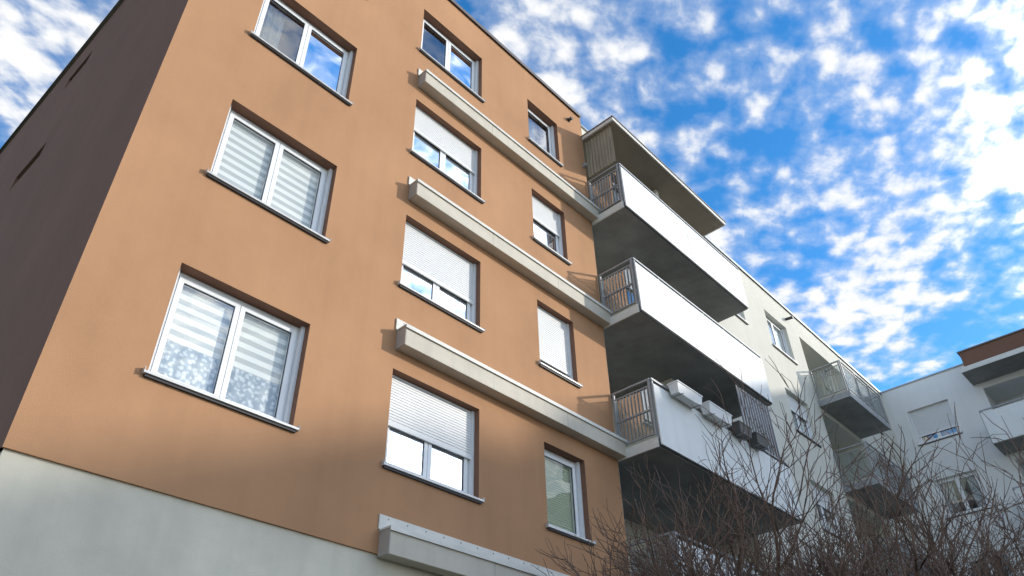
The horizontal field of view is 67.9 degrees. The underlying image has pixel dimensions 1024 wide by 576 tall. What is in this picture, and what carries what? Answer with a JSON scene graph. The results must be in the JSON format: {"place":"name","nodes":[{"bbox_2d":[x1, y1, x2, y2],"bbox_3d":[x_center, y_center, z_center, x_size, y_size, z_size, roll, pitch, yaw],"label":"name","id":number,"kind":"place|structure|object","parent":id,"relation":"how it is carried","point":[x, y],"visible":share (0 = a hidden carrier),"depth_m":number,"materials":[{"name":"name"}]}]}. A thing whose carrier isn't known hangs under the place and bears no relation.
{"place":"outdoors","nodes":[
{"label":"outdoors","id":0,"kind":"place"},
{"bbox_2d":[0,0,1023,391],"label":"sky","id":1,"kind":"structure","parent":0,"point":[862,161],"materials":[{"name":"blue"}]},
{"label":"ground","id":2,"kind":"structure","parent":0,"visible":0},
{"bbox_2d":[0,448,441,575],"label":"plinth","id":3,"kind":"structure","parent":2,"relation":"on","point":[56,519],"depth_m":6.90,"materials":[{"name":"paint"}]},
{"bbox_2d":[0,0,187,447],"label":"gable wall","id":4,"kind":"structure","parent":3,"relation":"on","point":[62,154],"depth_m":10.41,"materials":[{"name":"brown paint"}]},
{"bbox_2d":[1,0,629,575],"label":"walls","id":5,"kind":"structure","parent":3,"relation":"on","point":[95,402],"depth_m":9.97,"materials":[{"name":"orange paint"}]},
{"bbox_2d":[0,0,123,153],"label":"roof","id":6,"kind":"structure","parent":5,"relation":"attached to","point":[109,15],"depth_m":17.05,"materials":[{"name":"black metal"}]},
{"bbox_2d":[0,2,561,451],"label":"rooms","id":7,"kind":"object","parent":5,"relation":"in","point":[432,44],"visible":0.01,"depth_m":14.96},
{"bbox_2d":[259,5,534,140],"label":"curtains","id":8,"kind":"object","parent":7,"relation":"attached to","point":[272,27],"visible":0.11,"depth_m":12.01,"materials":[{"name":"fabric"}]},
{"bbox_2d":[0,0,580,151],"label":"roof coping","id":9,"kind":"object","parent":5,"relation":"on","point":[465,12],"visible":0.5,"depth_m":17.70,"materials":[{"name":"grey metal"}]},
{"bbox_2d":[149,0,579,534],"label":"window frames","id":10,"kind":"structure","parent":5,"relation":"attached to","point":[263,312],"depth_m":10.41,"materials":[{"name":"white plastic"}]},
{"bbox_2d":[157,340,278,416],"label":"lace curtains","id":11,"kind":"object","parent":10,"relation":"attached to","point":[186,365],"visible":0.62,"depth_m":8.42,"materials":[{"name":"white fabric"}]},
{"bbox_2d":[167,121,318,383],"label":"blind bands","id":12,"kind":"object","parent":10,"relation":"attached to","point":[225,326],"visible":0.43,"depth_m":9.20,"materials":[{"name":"white fabric"}]},
{"bbox_2d":[150,0,579,535],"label":"casements","id":13,"kind":"object","parent":10,"relation":"attached to","point":[227,362],"visible":0.33,"depth_m":10.22,"materials":[{"name":"white plastic"}]},
{"bbox_2d":[157,0,575,533],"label":"gaskets","id":14,"kind":"object","parent":13,"relation":"on","point":[310,228],"visible":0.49,"depth_m":10.57,"materials":[{"name":"black rubber"}]},
{"bbox_2d":[303,31,555,489],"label":"glass panes","id":15,"kind":"object","parent":13,"relation":"attached to","point":[323,60],"visible":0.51,"depth_m":12.11,"materials":[{"name":"glass"}]},
{"bbox_2d":[148,1,584,537],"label":"shutter guides","id":16,"kind":"object","parent":10,"relation":"on","point":[289,401],"visible":0.27,"depth_m":11.21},
{"bbox_2d":[388,106,570,459],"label":"roller shutters","id":17,"kind":"object","parent":16,"relation":"attached to","point":[426,416],"visible":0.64,"depth_m":12.14,"materials":[{"name":"white plastic"}]},
{"bbox_2d":[143,34,593,545],"bbox_3d":[-1.277,-0.998,12.298,0.033,8.656,7.240,-30,-45,32],"label":"sill bedding","id":18,"kind":"object","parent":10,"relation":"attached to","point":[177,387],"visible":0.99,"depth_m":10.98,"materials":[{"name":"grey metal"}]},
{"bbox_2d":[141,30,595,544],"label":"window sills","id":19,"kind":"structure","parent":18,"relation":"on","point":[297,428],"depth_m":10.31,"materials":[{"name":"grey metal"}]},
{"bbox_2d":[545,458,572,532],"bbox_3d":[0.697,3.280,12.105,0.012,1.154,0.826,-30,-45,32],"label":"glass pane","id":20,"kind":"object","parent":10,"relation":"attached to","point":[559,505],"visible":0.6,"depth_m":12.13,"materials":[{"name":"green"}]},
{"bbox_2d":[180,0,590,539],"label":"window reveals","id":21,"kind":"structure","parent":5,"relation":"attached to","point":[267,126],"depth_m":12.22,"materials":[{"name":"paint"}]},
{"bbox_2d":[378,69,599,575],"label":"wall flashing","id":22,"kind":"object","parent":5,"relation":"attached to","point":[383,521],"depth_m":9.87,"materials":[{"name":"grey metal"}]},
{"bbox_2d":[379,72,626,575],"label":"trim beams","id":23,"kind":"structure","parent":5,"relation":"attached to","point":[410,551],"depth_m":12.54,"materials":[{"name":"white paint"}]},
{"bbox_2d":[377,71,426,556],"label":"trim beam caps","id":24,"kind":"object","parent":23,"relation":"attached to","point":[384,542],"depth_m":10.41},
{"bbox_2d":[379,69,626,575],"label":"trim beam tops","id":25,"kind":"object","parent":5,"relation":"attached to","point":[450,545],"depth_m":12.20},
{"bbox_2d":[580,115,801,575],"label":"balcony stack","id":26,"kind":"object","parent":2,"relation":"on","point":[672,295],"visible":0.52,"depth_m":16.49,"materials":[{"name":"concrete"}]},
{"bbox_2d":[667,380,702,408],"bbox_3d":[3.210,2.026,14.202,0.335,0.237,0.874,-30,-45,32],"label":"balcony planter","id":27,"kind":"object","parent":26,"relation":"attached to","point":[683,393],"visible":0.97,"depth_m":14.06,"materials":[{"name":"plastic"}]},
{"bbox_2d":[700,400,731,427],"bbox_3d":[3.958,2.501,14.854,0.335,0.237,0.874,-30,-45,32],"label":"balcony planter","id":28,"kind":"object","parent":26,"relation":"attached to","point":[716,412],"visible":0.84,"depth_m":14.70,"materials":[{"name":"plastic"}]},
{"bbox_2d":[730,420,751,440],"bbox_3d":[4.621,2.922,15.431,0.335,0.237,0.524,-30,-45,32],"label":"balcony planter","id":29,"kind":"object","parent":26,"relation":"attached to","point":[739,429],"visible":0.85,"depth_m":15.31,"materials":[{"name":"plastic"}]},
{"bbox_2d":[750,431,767,450],"bbox_3d":[5.097,3.225,15.846,0.335,0.237,0.524,-30,-45,32],"label":"balcony planter","id":30,"kind":"object","parent":26,"relation":"attached to","point":[758,441],"visible":0.72,"depth_m":15.71,"materials":[{"name":"plastic"}]},
{"bbox_2d":[532,415,979,575],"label":"bare tree","id":31,"kind":"object","parent":2,"relation":"on","point":[689,563],"visible":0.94,"depth_m":8.43,"materials":[{"name":"brown plant"}]},
{"bbox_2d":[594,357,1023,575],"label":"bare tree","id":32,"kind":"object","parent":2,"relation":"on","point":[896,517],"visible":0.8,"depth_m":9.30,"materials":[{"name":"brown plant"}]},
{"bbox_2d":[704,237,940,575],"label":"walls","id":33,"kind":"structure","parent":2,"relation":"on","point":[809,351],"depth_m":23.33,"materials":[{"name":"white paint"}]},
{"bbox_2d":[581,124,881,393],"bbox_3d":[8.155,0.145,24.898,0.350,0.105,19.330,-30,-45,32],"label":"roof coping","id":34,"kind":"object","parent":33,"relation":"on","point":[759,284],"visible":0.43,"depth_m":25.48,"materials":[{"name":"silver metal"}]},
{"bbox_2d":[738,313,923,568],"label":"shutter guides","id":35,"kind":"object","parent":33,"relation":"attached to","point":[788,353],"visible":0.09,"depth_m":23.09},
{"bbox_2d":[786,393,891,512],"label":"roller shutters","id":36,"kind":"object","parent":35,"relation":"attached to","point":[793,404],"visible":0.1,"depth_m":22.34,"materials":[{"name":"white plastic"}]},
{"bbox_2d":[821,397,916,519],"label":"balcony slabs","id":37,"kind":"structure","parent":33,"relation":"attached to","point":[854,417],"depth_m":24.21,"materials":[{"name":"concrete"}]},
{"bbox_2d":[818,390,919,511],"bbox_3d":[11.215,7.510,22.105,1.008,8.630,3.300,-30,-45,32],"label":"balcony edge","id":38,"kind":"object","parent":37,"relation":"attached to","point":[837,397],"visible":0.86,"depth_m":23.57,"materials":[{"name":"concrete"}]},
{"bbox_2d":[810,360,939,575],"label":"railings","id":39,"kind":"object","parent":33,"relation":"attached to","point":[859,379],"visible":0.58,"depth_m":23.89,"materials":[{"name":"metal"}]},
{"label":"window","id":40,"kind":"object","parent":33,"relation":"attached to","visible":0},
{"bbox_2d":[768,324,805,433],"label":"blind bands","id":41,"kind":"object","parent":40,"relation":"attached to","point":[783,350],"visible":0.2,"depth_m":24.19,"materials":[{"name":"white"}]},
{"bbox_2d":[735,315,883,543],"bbox_3d":[9.968,7.460,21.345,0.033,11.266,11.360,-30,-45,32],"label":"sill bedding","id":42,"kind":"object","parent":40,"relation":"attached to","point":[769,410],"visible":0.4,"depth_m":22.00,"materials":[{"name":"grey concrete"}]},
{"bbox_2d":[736,314,884,541],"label":"window sills","id":43,"kind":"structure","parent":42,"relation":"on","point":[770,408],"depth_m":22.04,"materials":[{"name":"grey metal"}]},
{"bbox_2d":[766,318,924,574],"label":"casements","id":44,"kind":"object","parent":40,"relation":"attached to","point":[773,326],"visible":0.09,"depth_m":24.02,"materials":[{"name":"white plastic"}]},
{"bbox_2d":[816,505,834,532],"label":"glass panes","id":45,"kind":"object","parent":44,"relation":"attached to","point":[820,515],"visible":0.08,"depth_m":20.64,"materials":[{"name":"grey glass"}]},
{"bbox_2d":[768,321,918,559],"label":"gaskets","id":46,"kind":"object","parent":44,"relation":"on","point":[794,413],"visible":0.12,"depth_m":24.02,"materials":[{"name":"black rubber"}]},
{"bbox_2d":[761,365,1023,575],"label":"walls","id":47,"kind":"structure","parent":2,"relation":"on","point":[951,386],"depth_m":27.87,"materials":[{"name":"white paint"}]},
{"bbox_2d":[881,363,963,392],"bbox_3d":[16.115,3.574,29.741,3.240,0.050,0.345,-30,-45,32],"label":"roof coping","id":48,"kind":"object","parent":47,"relation":"on","point":[922,378],"visible":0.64,"depth_m":29.63,"materials":[{"name":"silver metal"}]},
{"bbox_2d":[917,431,991,519],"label":"window sills","id":49,"kind":"structure","parent":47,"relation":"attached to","point":[941,438],"depth_m":27.94,"materials":[{"name":"white metal"}]},
{"bbox_2d":[908,400,1018,573],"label":"shutter guides","id":50,"kind":"object","parent":47,"relation":"attached to","point":[934,481],"visible":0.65,"depth_m":28.29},
{"bbox_2d":[910,401,956,437],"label":"roller shutters","id":51,"kind":"object","parent":50,"relation":"attached to","point":[941,406],"visible":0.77,"depth_m":28.86,"materials":[{"name":"white plastic"}]},
{"bbox_2d":[911,401,953,434],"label":"shutter backs","id":52,"kind":"object","parent":51,"relation":"attached to","point":[936,418],"visible":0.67,"depth_m":28.85,"materials":[{"name":"grey plastic"}]},
{"bbox_2d":[933,429,1003,573],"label":"rooms","id":53,"kind":"object","parent":47,"relation":"attached to","point":[964,484],"visible":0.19,"depth_m":28.32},
{"bbox_2d":[922,427,1013,575],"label":"curtains","id":54,"kind":"object","parent":53,"relation":"attached to","point":[971,484],"visible":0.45,"depth_m":27.27,"materials":[{"name":"fabric"}]},
{"bbox_2d":[919,426,1018,575],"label":"window frames","id":55,"kind":"structure","parent":47,"relation":"attached to","point":[946,508],"depth_m":27.30,"materials":[{"name":"white plastic"}]},
{"bbox_2d":[920,426,1016,574],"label":"casements","id":56,"kind":"object","parent":55,"relation":"attached to","point":[956,480],"visible":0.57,"depth_m":27.20,"materials":[{"name":"white plastic"}]},
{"bbox_2d":[922,430,1007,561],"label":"gaskets","id":57,"kind":"object","parent":56,"relation":"on","point":[961,485],"visible":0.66,"depth_m":27.26,"materials":[{"name":"black rubber"}]},
{"bbox_2d":[959,330,1023,366],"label":"brown fascia","id":58,"kind":"structure","parent":47,"relation":"attached to","point":[993,348],"depth_m":27.52,"materials":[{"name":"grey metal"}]},
{"bbox_2d":[956,328,1023,357],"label":"brown fascia coping","id":59,"kind":"object","parent":58,"relation":"on","point":[991,340],"visible":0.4,"depth_m":27.67,"materials":[{"name":"metal"}]},
{"bbox_2d":[960,346,1023,385],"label":"canopy fascias","id":60,"kind":"object","parent":47,"relation":"attached to","point":[992,359],"visible":0.84,"depth_m":26.98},
{"bbox_2d":[963,352,1023,384],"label":"canopies","id":61,"kind":"object","parent":47,"relation":"attached to","point":[996,369],"visible":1,"depth_m":27.38,"materials":[{"name":"concrete"}]},
{"bbox_2d":[994,435,1023,454],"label":"balcony slabs","id":62,"kind":"structure","parent":47,"relation":"attached to","point":[999,446],"depth_m":25.95,"materials":[{"name":"grey concrete"}]},
{"bbox_2d":[980,400,1023,512],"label":"balcony panels","id":63,"kind":"object","parent":62,"relation":"attached to","point":[1012,414],"visible":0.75,"depth_m":25.84,"materials":[{"name":"white paint"}]},
{"bbox_2d":[979,397,1023,514],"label":"balcony handrails","id":64,"kind":"object","parent":63,"relation":"on","point":[1012,401],"visible":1,"depth_m":26.10,"materials":[{"name":"grey metal"}]},
{"bbox_2d":[995,394,1023,407],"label":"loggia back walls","id":65,"kind":"structure","parent":47,"relation":"attached to","point":[1010,399],"depth_m":28.59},
{"bbox_2d":[781,470,1023,575],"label":"bare tree","id":66,"kind":"object","parent":2,"relation":"on","point":[1004,545],"visible":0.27,"depth_m":11.27,"materials":[{"name":"brown plant"}]}
]}

